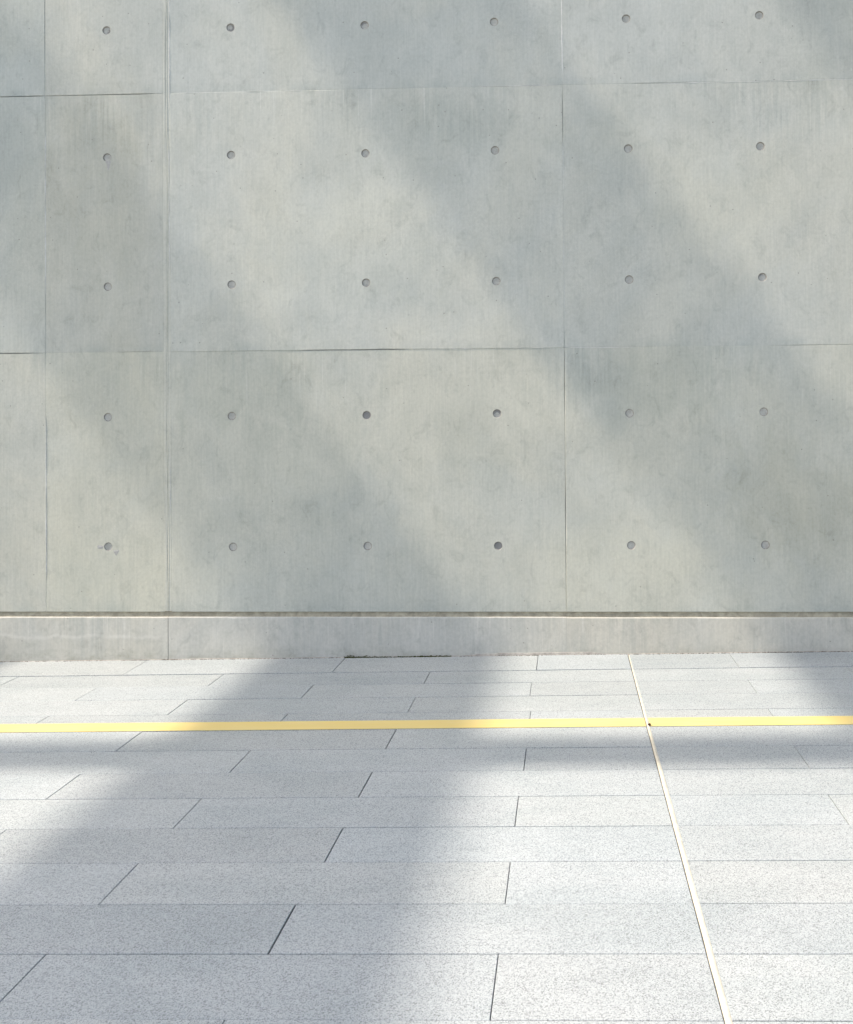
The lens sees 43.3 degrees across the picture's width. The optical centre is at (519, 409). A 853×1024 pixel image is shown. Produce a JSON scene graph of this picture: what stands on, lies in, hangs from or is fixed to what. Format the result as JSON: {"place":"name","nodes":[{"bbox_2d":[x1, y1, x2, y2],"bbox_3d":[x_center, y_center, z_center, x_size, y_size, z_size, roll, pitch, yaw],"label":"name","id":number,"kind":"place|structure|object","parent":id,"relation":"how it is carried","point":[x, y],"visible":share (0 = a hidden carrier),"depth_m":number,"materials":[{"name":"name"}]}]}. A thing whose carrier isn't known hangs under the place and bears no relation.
{"place":"outdoors","nodes":[
{"label":"outdoors","id":0,"kind":"place"},
{"bbox_2d":[0,652,852,1023],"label":"pavement","id":1,"kind":"structure","parent":0,"point":[462,840],"depth_m":3.59,"materials":[{"name":"stone"}]},
{"bbox_2d":[344,655,450,657],"bbox_3d":[-0.736,1.484,6.409,0.657,0.021,0.010,0,-1,2],"label":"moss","id":2,"kind":"object","parent":1,"relation":"on","point":[391,657],"visible":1,"depth_m":6.41,"materials":[{"name":"green plant"}]},
{"bbox_2d":[10,651,852,661],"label":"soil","id":3,"kind":"structure","parent":1,"relation":"on","point":[499,655],"depth_m":6.37,"materials":[{"name":"brown soil"}]},
{"label":"ground","id":4,"kind":"structure","parent":0,"visible":0},
{"bbox_2d":[0,0,852,661],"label":"concrete wall","id":5,"kind":"structure","parent":4,"relation":"on","point":[378,328],"depth_m":6.44,"materials":[{"name":"grey concrete"}]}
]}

